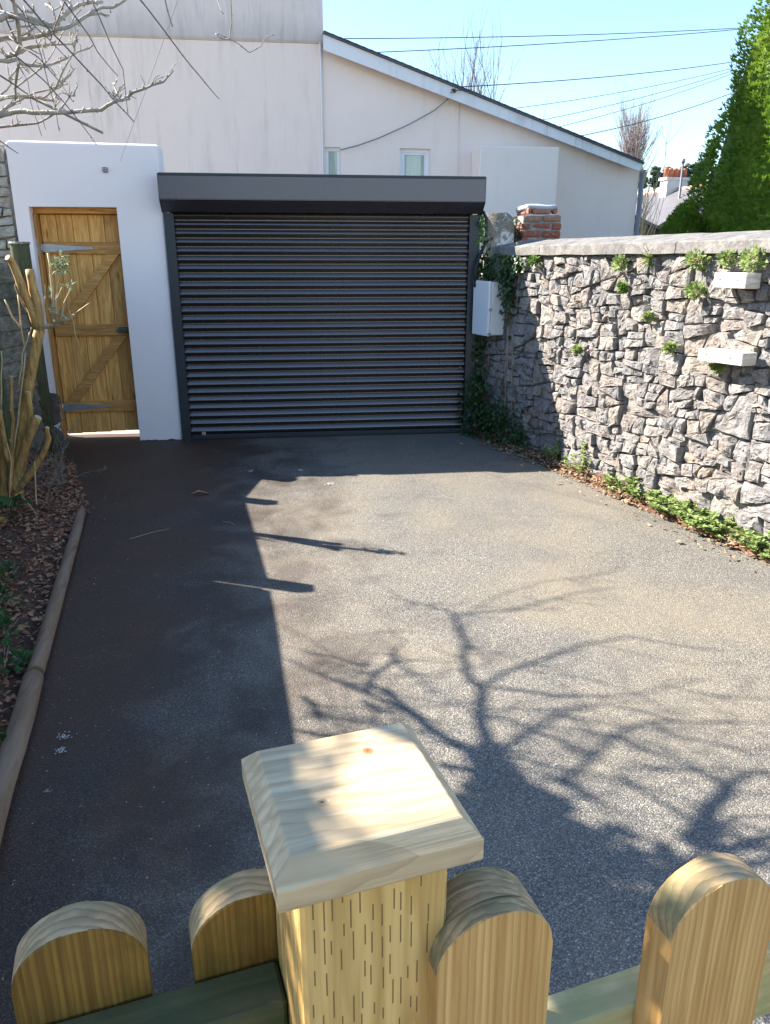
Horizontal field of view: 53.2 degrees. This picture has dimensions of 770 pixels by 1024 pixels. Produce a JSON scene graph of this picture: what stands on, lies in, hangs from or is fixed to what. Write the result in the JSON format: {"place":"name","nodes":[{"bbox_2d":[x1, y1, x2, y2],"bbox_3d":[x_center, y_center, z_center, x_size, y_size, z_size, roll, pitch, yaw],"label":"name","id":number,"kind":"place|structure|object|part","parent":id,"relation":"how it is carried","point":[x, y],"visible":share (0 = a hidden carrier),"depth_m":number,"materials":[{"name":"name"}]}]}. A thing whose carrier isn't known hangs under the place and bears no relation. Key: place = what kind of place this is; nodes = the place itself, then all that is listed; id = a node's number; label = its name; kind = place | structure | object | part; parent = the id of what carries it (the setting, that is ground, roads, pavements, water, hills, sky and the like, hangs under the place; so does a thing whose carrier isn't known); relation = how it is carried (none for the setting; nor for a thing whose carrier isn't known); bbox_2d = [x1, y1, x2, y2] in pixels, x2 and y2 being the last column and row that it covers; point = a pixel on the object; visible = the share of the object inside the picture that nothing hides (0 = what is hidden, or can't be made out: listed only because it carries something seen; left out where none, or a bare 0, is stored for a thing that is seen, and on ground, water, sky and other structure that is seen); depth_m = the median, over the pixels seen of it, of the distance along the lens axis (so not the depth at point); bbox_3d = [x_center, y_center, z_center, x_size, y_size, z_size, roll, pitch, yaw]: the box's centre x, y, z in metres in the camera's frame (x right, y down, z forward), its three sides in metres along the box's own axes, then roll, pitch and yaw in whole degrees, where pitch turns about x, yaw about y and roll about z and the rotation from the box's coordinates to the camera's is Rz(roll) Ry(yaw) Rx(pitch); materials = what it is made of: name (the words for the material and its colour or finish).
{"place":"outdoors","nodes":[
{"label":"outdoors","id":0,"kind":"place"},
{"bbox_2d":[0,450,90,744],"bbox_3d":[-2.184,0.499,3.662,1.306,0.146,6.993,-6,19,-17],"label":"bark mulch","id":1,"kind":"object","parent":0,"point":[30,568],"visible":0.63,"depth_m":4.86,"materials":[{"name":"brown wood"}]},
{"bbox_2d":[0,731,5,745],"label":"bed plant","id":2,"kind":"object","parent":1,"relation":"on","point":[3,735],"visible":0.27,"depth_m":2.75,"materials":[{"name":"green plant"}]},
{"bbox_2d":[0,559,21,593],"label":"bed plant","id":3,"kind":"object","parent":1,"relation":"on","point":[4,569],"visible":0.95,"depth_m":4.00,"materials":[{"name":"green plant"}]},
{"bbox_2d":[0,585,25,617],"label":"bed plant","id":4,"kind":"object","parent":1,"relation":"on","point":[7,599],"visible":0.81,"depth_m":3.71,"materials":[{"name":"green plant"}]},
{"bbox_2d":[0,609,28,647],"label":"bed plant","id":5,"kind":"object","parent":1,"relation":"on","point":[5,620],"visible":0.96,"depth_m":3.47,"materials":[{"name":"green plant"}]},
{"bbox_2d":[0,638,34,675],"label":"bed plant","id":6,"kind":"object","parent":1,"relation":"on","point":[3,670],"visible":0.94,"depth_m":3.25,"materials":[{"name":"green plant"}]},
{"bbox_2d":[0,493,37,520],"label":"bed plant","id":7,"kind":"object","parent":1,"relation":"on","point":[7,500],"visible":0.95,"depth_m":4.97,"materials":[{"name":"green plant"}]},
{"bbox_2d":[8,646,32,664],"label":"bed plant","id":8,"kind":"object","parent":1,"relation":"on","point":[14,651],"visible":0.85,"depth_m":3.34,"materials":[{"name":"green plant"}]},
{"bbox_2d":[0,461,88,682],"bbox_3d":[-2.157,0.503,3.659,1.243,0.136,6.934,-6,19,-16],"label":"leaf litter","id":9,"kind":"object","parent":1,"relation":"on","point":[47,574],"visible":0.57,"depth_m":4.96,"materials":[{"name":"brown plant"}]},
{"bbox_2d":[0,249,90,516],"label":"pruned shrub","id":10,"kind":"object","parent":1,"relation":"on","point":[22,435],"visible":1,"depth_m":5.13,"materials":[{"name":"brown plant"}]},
{"bbox_2d":[32,412,69,458],"bbox_3d":[-2.892,-0.655,6.621,0.321,0.422,0.240,-2,18,-7],"label":"bed plant","id":11,"kind":"object","parent":1,"relation":"on","point":[54,443],"visible":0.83,"depth_m":6.66,"materials":[{"name":"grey plant"}]},
{"bbox_2d":[7,420,105,499],"bbox_3d":[-2.450,-0.373,5.647,0.703,0.407,1.006,-13,22,-35],"label":"bed plant","id":12,"kind":"object","parent":1,"relation":"on","point":[47,469],"visible":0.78,"depth_m":5.75,"materials":[{"name":"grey plant"}]},
{"bbox_2d":[0,0,274,152],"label":"bare tree","id":13,"kind":"object","parent":1,"relation":"on","point":[17,17],"visible":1,"depth_m":2.44,"materials":[{"name":"grey bark"},{"name":"dark twig"}]},
{"bbox_2d":[70,430,138,434],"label":"lane","id":14,"kind":"structure","parent":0,"point":[123,432],"depth_m":8.01,"materials":[{"name":"grey asphalt"}]},
{"bbox_2d":[513,204,560,255],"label":"brick pier","id":15,"kind":"structure","parent":14,"relation":"on","point":[545,226],"depth_m":7.76,"materials":[{"name":"red brick"}]},
{"bbox_2d":[514,217,522,255],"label":"ivy","id":16,"kind":"object","parent":15,"relation":"attached to","point":[515,233],"visible":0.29,"depth_m":7.79,"materials":[{"name":"green plant"}]},
{"bbox_2d":[658,201,708,234],"bbox_3d":[3.615,-2.610,9.611,1.154,2.454,0.989,7,19,20],"label":"bush","id":17,"kind":"object","parent":14,"relation":"on","point":[679,220],"visible":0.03,"depth_m":9.23,"materials":[{"name":"green plant"}]},
{"bbox_2d":[0,433,769,1023],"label":"driveway","id":18,"kind":"structure","parent":0,"point":[598,817],"depth_m":3.33,"materials":[{"name":"grey asphalt"}]},
{"bbox_2d":[0,669,43,845],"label":"edging log","id":19,"kind":"object","parent":18,"relation":"on","point":[14,744],"visible":1,"depth_m":2.75,"materials":[{"name":"brown wood"}]},
{"bbox_2d":[26,507,86,675],"bbox_3d":[-1.793,0.337,4.296,0.072,0.070,2.298,-5,19,-15],"label":"edging log","id":20,"kind":"object","parent":18,"relation":"on","point":[39,658],"visible":0.97,"depth_m":3.86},
{"bbox_2d":[191,490,207,493],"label":"dead leaf","id":21,"kind":"object","parent":18,"relation":"on","point":[198,491],"visible":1,"depth_m":5.83,"materials":[{"name":"brown plant"}]},
{"bbox_2d":[157,172,486,440],"bbox_3d":[-0.544,-1.893,7.330,2.926,2.418,0.281,-2,18,-7],"label":"roller door","id":22,"kind":"structure","parent":18,"relation":"on","point":[316,305],"depth_m":7.34,"materials":[{"name":"paint"}]},
{"bbox_2d":[474,211,487,286],"bbox_3d":[0.914,-2.505,7.292,0.102,0.707,0.181,4,19,12],"label":"power cable","id":23,"kind":"object","parent":22,"relation":"attached to","point":[481,251],"visible":0.79,"depth_m":7.30,"materials":[{"name":"black rubber"}]},
{"bbox_2d":[476,213,488,280],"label":"ivy","id":24,"kind":"object","parent":22,"relation":"attached to","point":[481,225],"visible":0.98,"depth_m":7.29,"materials":[{"name":"green plant"}]},
{"bbox_2d":[241,722,483,1023],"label":"fence post","id":25,"kind":"object","parent":18,"relation":"on","point":[368,838],"visible":1,"depth_m":0.51,"materials":[{"name":"beige wood"}]},
{"bbox_2d":[11,868,287,1023],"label":"picket fence","id":26,"kind":"object","parent":25,"relation":"attached to","point":[85,962],"visible":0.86,"depth_m":0.58,"materials":[{"name":"beige wood"}]},
{"bbox_2d":[427,852,769,1023],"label":"picket gate","id":27,"kind":"structure","parent":25,"relation":"attached to","point":[705,957],"depth_m":0.58,"materials":[{"name":"beige wood"}]},
{"bbox_2d":[2,443,754,1016],"bbox_3d":[0.052,0.243,4.687,4.139,0.019,6.684,-4,19,-12],"label":"ground debris","id":28,"kind":"object","parent":18,"relation":"on","point":[152,687],"visible":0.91,"depth_m":3.37,"materials":[{"name":"brown plant"}]},
{"bbox_2d":[460,424,769,574],"bbox_3d":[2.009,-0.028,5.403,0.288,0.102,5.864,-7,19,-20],"label":"soil bank","id":29,"kind":"structure","parent":18,"relation":"on","point":[603,486],"depth_m":6.01,"materials":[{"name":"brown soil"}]},
{"bbox_2d":[540,440,561,459],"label":"weed","id":30,"kind":"object","parent":29,"relation":"on","point":[557,454],"visible":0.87,"depth_m":6.62,"materials":[{"name":"green plant"}]},
{"bbox_2d":[561,443,590,473],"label":"weed","id":31,"kind":"object","parent":29,"relation":"on","point":[581,464],"visible":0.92,"depth_m":6.29,"materials":[{"name":"green plant"}]},
{"bbox_2d":[603,473,621,483],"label":"weed","id":32,"kind":"object","parent":29,"relation":"on","point":[606,475],"visible":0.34,"depth_m":5.99,"materials":[{"name":"green plant"}]},
{"bbox_2d":[603,475,648,496],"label":"weed","id":33,"kind":"object","parent":29,"relation":"on","point":[631,481],"visible":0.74,"depth_m":5.74,"materials":[{"name":"green plant"}]},
{"bbox_2d":[626,487,670,507],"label":"weed","id":34,"kind":"object","parent":29,"relation":"on","point":[655,493],"visible":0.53,"depth_m":5.51,"materials":[{"name":"green plant"}]},
{"bbox_2d":[645,494,694,517],"bbox_3d":[2.008,-0.054,5.312,0.400,0.150,0.466,-2,18,-7],"label":"weed","id":35,"kind":"object","parent":29,"relation":"on","point":[664,502],"visible":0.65,"depth_m":5.33,"materials":[{"name":"green plant"}]},
{"bbox_2d":[662,500,719,522],"bbox_3d":[2.125,-0.011,5.166,0.421,0.160,0.446,-2,18,-7],"label":"weed","id":36,"kind":"object","parent":29,"relation":"on","point":[679,507],"visible":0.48,"depth_m":5.14,"materials":[{"name":"green plant"}]},
{"bbox_2d":[681,508,738,531],"bbox_3d":[2.109,0.056,5.012,0.362,0.128,0.432,-13,22,-35],"label":"weed","id":37,"kind":"object","parent":29,"relation":"on","point":[694,523],"visible":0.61,"depth_m":4.98,"materials":[{"name":"green plant"}]},
{"bbox_2d":[697,519,747,538],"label":"weed","id":38,"kind":"object","parent":29,"relation":"on","point":[721,528],"visible":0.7,"depth_m":4.87,"materials":[{"name":"green plant"}]},
{"bbox_2d":[737,530,769,558],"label":"weed","id":39,"kind":"object","parent":29,"relation":"on","point":[759,541],"visible":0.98,"depth_m":4.60,"materials":[{"name":"green plant"}]},
{"bbox_2d":[323,0,769,192],"label":"sky","id":40,"kind":"structure","parent":0,"point":[425,19],"materials":[{"name":"blue"}]},
{"bbox_2d":[633,215,661,235],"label":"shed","id":41,"kind":"structure","parent":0,"point":[656,232],"depth_m":14.97,"materials":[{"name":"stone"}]},
{"label":"ground","id":42,"kind":"structure","parent":0,"visible":0},
{"bbox_2d":[0,145,18,261],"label":"garden wall","id":43,"kind":"structure","parent":42,"relation":"on","point":[8,229],"depth_m":6.80,"materials":[{"name":"stone"}]},
{"bbox_2d":[0,242,57,462],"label":"boundary fence","id":44,"kind":"object","parent":42,"relation":"on","point":[11,345],"visible":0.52,"depth_m":6.39,"materials":[{"name":"wood"}]},
{"bbox_2d":[5,140,189,442],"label":"gateway wall","id":45,"kind":"structure","parent":42,"relation":"on","point":[48,174],"depth_m":6.92,"materials":[{"name":"paint"}]},
{"bbox_2d":[32,207,138,440],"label":"garden gate","id":46,"kind":"structure","parent":45,"relation":"attached to","point":[94,380],"depth_m":7.30,"materials":[{"name":"wood"}]},
{"bbox_2d":[102,167,107,172],"bbox_3d":[-2.465,-3.012,6.759,0.044,0.044,0.020,-2,18,-7],"label":"wall plate","id":47,"kind":"object","parent":45,"relation":"attached to","point":[104,169],"depth_m":6.75,"materials":[{"name":"metal"}]},
{"bbox_2d":[120,0,177,160],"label":"guy wire","id":48,"kind":"object","parent":45,"relation":"attached to","point":[151,74],"visible":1,"depth_m":5.38,"materials":[{"name":"metal"}]},
{"bbox_2d":[0,0,324,173],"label":"house","id":49,"kind":"structure","parent":42,"relation":"on","point":[263,114],"depth_m":10.44,"materials":[{"name":"painted render"}]},
{"bbox_2d":[344,27,747,38],"bbox_3d":[4.377,-8.551,13.529,13.365,1.864,0.012,-9,20,-26],"label":"overhead wire","id":50,"kind":"object","parent":49,"relation":"attached to","point":[533,36],"visible":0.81,"depth_m":12.65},
{"bbox_2d":[409,4,523,102],"bbox_3d":[2.158,-9.142,20.702,2.911,7.936,2.545,5,19,14],"label":"bare tree","id":51,"kind":"object","parent":42,"relation":"on","point":[473,74],"visible":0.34,"depth_m":19.71,"materials":[{"name":"brown plant"}]},
{"bbox_2d":[322,30,644,238],"bbox_3d":[1.246,-5.106,13.655,4.814,4.671,5.610,-2,18,-7],"label":"house extension","id":52,"kind":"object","parent":42,"relation":"on","point":[588,187],"visible":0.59,"depth_m":11.01,"materials":[{"name":"paint"}]},
{"bbox_2d":[325,148,340,174],"bbox_3d":[-0.733,-4.740,11.176,0.275,1.025,0.043,-2,18,-7],"label":"window","id":53,"kind":"structure","parent":52,"relation":"in","point":[337,159],"depth_m":11.06,"materials":[{"name":"white plastic"}]},
{"bbox_2d":[340,98,448,150],"bbox_3d":[0.163,-5.510,10.863,1.612,0.750,0.022,-2,18,-7],"label":"wall cable","id":54,"kind":"object","parent":52,"relation":"attached to","point":[396,129],"depth_m":10.88,"materials":[{"name":"black rubber"}]},
{"bbox_2d":[400,149,429,175],"bbox_3d":[0.428,-4.785,11.312,0.455,1.025,0.043,-2,18,-7],"label":"window","id":55,"kind":"structure","parent":52,"relation":"in","point":[413,156],"depth_m":11.21,"materials":[{"name":"white plastic"}]},
{"bbox_2d":[379,28,746,52],"bbox_3d":[4.462,-8.488,13.561,13.037,2.123,0.012,-9,20,-27],"label":"overhead wire","id":56,"kind":"object","parent":52,"relation":"attached to","point":[553,43],"visible":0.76,"depth_m":12.82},
{"bbox_2d":[519,67,735,107],"bbox_3d":[5.254,-8.018,14.051,8.703,2.030,0.008,-11,21,-31],"label":"overhead wire","id":57,"kind":"object","parent":52,"relation":"attached to","point":[623,91],"visible":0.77,"depth_m":13.48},
{"bbox_2d":[543,69,736,119],"bbox_3d":[5.357,-7.935,14.091,8.262,2.260,0.008,-12,22,-32],"label":"overhead wire","id":58,"kind":"object","parent":52,"relation":"attached to","point":[636,98],"visible":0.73,"depth_m":13.61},
{"bbox_2d":[560,74,730,126],"bbox_3d":[5.428,-7.867,14.123,7.764,2.303,0.008,-13,22,-34],"label":"overhead wire","id":59,"kind":"object","parent":52,"relation":"attached to","point":[645,103],"visible":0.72,"depth_m":13.73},
{"bbox_2d":[582,93,731,135],"bbox_3d":[5.496,-7.545,14.122,7.520,1.976,0.012,-15,24,-39],"label":"overhead wire","id":60,"kind":"object","parent":52,"relation":"attached to","point":[653,118],"visible":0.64,"depth_m":13.61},
{"bbox_2d":[480,212,513,255],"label":"old pier","id":61,"kind":"structure","parent":42,"relation":"on","point":[500,228],"depth_m":7.64,"materials":[{"name":"stone"}]},
{"bbox_2d":[473,230,769,539],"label":"stone wall","id":62,"kind":"structure","parent":42,"relation":"on","point":[622,394],"depth_m":5.51,"materials":[{"name":"grey stone"}]},
{"bbox_2d":[472,280,504,335],"bbox_3d":[0.993,-1.944,7.323,0.183,0.500,0.324,-7,19,-20],"label":"meter cabinet","id":63,"kind":"object","parent":62,"relation":"attached to","point":[487,316],"visible":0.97,"depth_m":7.23,"materials":[{"name":"plastic"}]},
{"bbox_3d":[0.925,-1.936,7.297,0.038,0.500,0.324,-7,19,-20],"label":"door","id":64,"kind":"part","parent":63,"relation":"part of","materials":[{"name":"plastic"}]},
{"bbox_2d":[457,237,534,451],"bbox_3d":[0.996,-1.671,7.242,0.275,2.106,1.516,-7,19,-20],"label":"ivy","id":65,"kind":"object","parent":62,"relation":"attached to","point":[485,409],"visible":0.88,"depth_m":7.32,"materials":[{"name":"green plant"}]},
{"bbox_2d":[501,256,510,265],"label":"wall plant","id":66,"kind":"object","parent":62,"relation":"attached to","point":[506,258],"depth_m":6.97,"materials":[{"name":"green plant"}]},
{"bbox_2d":[526,254,541,267],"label":"wall plant","id":67,"kind":"object","parent":62,"relation":"attached to","point":[532,259],"depth_m":6.56,"materials":[{"name":"green plant"}]},
{"bbox_2d":[571,344,584,356],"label":"wall plant","id":68,"kind":"object","parent":62,"relation":"attached to","point":[578,349],"depth_m":6.14,"materials":[{"name":"green plant"}]},
{"bbox_2d":[611,253,629,271],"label":"wall plant","id":69,"kind":"object","parent":62,"relation":"attached to","point":[616,261],"depth_m":5.55,"materials":[{"name":"green plant"}]},
{"bbox_2d":[615,280,629,293],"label":"wall plant","id":70,"kind":"object","parent":62,"relation":"attached to","point":[622,287],"depth_m":5.55,"materials":[{"name":"green plant"}]},
{"bbox_2d":[635,245,652,270],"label":"wall plant","id":71,"kind":"object","parent":62,"relation":"attached to","point":[649,257],"depth_m":5.31,"materials":[{"name":"green plant"}]},
{"bbox_2d":[642,310,655,321],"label":"wall plant","id":72,"kind":"object","parent":62,"relation":"attached to","point":[649,315],"depth_m":5.34,"materials":[{"name":"green plant"}]},
{"bbox_2d":[661,341,678,353],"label":"wall plant","id":73,"kind":"object","parent":62,"relation":"attached to","point":[666,348],"depth_m":5.18,"materials":[{"name":"green plant"}]},
{"bbox_2d":[683,280,708,300],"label":"wall plant","id":74,"kind":"object","parent":62,"relation":"attached to","point":[690,288],"depth_m":4.90,"materials":[{"name":"green plant"}]},
{"bbox_2d":[682,246,712,271],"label":"wall plant","id":75,"kind":"object","parent":62,"relation":"attached to","point":[691,258],"depth_m":4.87,"materials":[{"name":"green plant"}]},
{"bbox_2d":[707,363,726,374],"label":"wall plant","id":76,"kind":"object","parent":62,"relation":"attached to","point":[714,367],"depth_m":4.81,"materials":[{"name":"green plant"}]},
{"bbox_2d":[716,248,737,269],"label":"wall plant","id":77,"kind":"object","parent":62,"relation":"attached to","point":[728,255],"depth_m":4.64,"materials":[{"name":"green plant"}]},
{"bbox_2d":[698,348,756,365],"bbox_3d":[2.088,-0.951,4.700,0.118,0.082,0.361,-7,19,-20],"label":"stone ledge","id":78,"kind":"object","parent":62,"relation":"attached to","point":[730,357],"depth_m":4.63,"materials":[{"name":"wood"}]},
{"bbox_2d":[713,272,761,288],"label":"timber block","id":79,"kind":"structure","parent":62,"relation":"attached to","point":[737,280],"depth_m":4.49,"materials":[{"name":"wood"}]},
{"bbox_2d":[737,244,769,272],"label":"wall plant","id":80,"kind":"object","parent":62,"relation":"attached to","point":[747,257],"depth_m":4.45,"materials":[{"name":"green plant"}]},
{"bbox_2d":[611,75,666,183],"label":"bare tree","id":81,"kind":"object","parent":42,"relation":"on","point":[631,145],"visible":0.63,"depth_m":65.79,"materials":[{"name":"plant"}]},
{"bbox_2d":[629,119,699,235],"bbox_3d":[4.404,-4.624,13.255,1.424,4.006,1.624,-2,18,-7],"label":"bare shrub","id":82,"kind":"object","parent":42,"relation":"on","point":[644,215],"visible":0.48,"depth_m":13.01,"materials":[{"name":"brown plant"}]},
{"bbox_2d":[635,168,705,226],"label":"house","id":83,"kind":"structure","parent":42,"relation":"on","point":[670,202],"depth_m":40.54,"materials":[{"name":"paint"}]},
{"bbox_2d":[678,159,684,198],"bbox_3d":[14.984,-14.614,39.566,0.166,6.550,0.166,-10,21,-28],"label":"lamp pole","id":84,"kind":"object","parent":42,"relation":"on","point":[681,176],"visible":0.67,"depth_m":38.79,"materials":[{"name":"grey metal"}]},
{"bbox_2d":[677,0,769,253],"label":"conifer","id":85,"kind":"object","parent":42,"relation":"on","point":[734,196],"visible":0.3,"depth_m":8.74,"materials":[{"name":"green plant"}]},
{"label":"wire bracket","id":86,"kind":"object","parent":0,"visible":0},
{"bbox_2d":[457,61,737,87],"bbox_3d":[5.067,-7.924,13.575,10.546,2.023,0.012,-14,23,-37],"label":"overhead wire","id":87,"kind":"object","parent":86,"relation":"attached to","point":[589,78],"visible":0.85,"depth_m":12.28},
{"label":"hill","id":88,"kind":"structure","parent":0,"visible":0},
{"bbox_2d":[638,170,648,188],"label":"pine tree","id":89,"kind":"object","parent":88,"relation":"on","point":[646,181],"visible":0.16,"depth_m":185.75,"materials":[{"name":"green plant"}]},
{"bbox_2d":[647,165,662,190],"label":"pine tree","id":90,"kind":"object","parent":88,"relation":"on","point":[654,175],"visible":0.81,"depth_m":185.45,"materials":[{"name":"green plant"}]},
{"bbox_2d":[684,163,696,185],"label":"pine tree","id":91,"kind":"object","parent":88,"relation":"on","point":[691,169],"visible":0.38,"depth_m":186.04,"materials":[{"name":"green plant"}]},
{"bbox_2d":[689,161,707,184],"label":"pine tree","id":92,"kind":"object","parent":88,"relation":"on","point":[700,170],"visible":0.16,"depth_m":186.58,"materials":[{"name":"green plant"}]}
]}

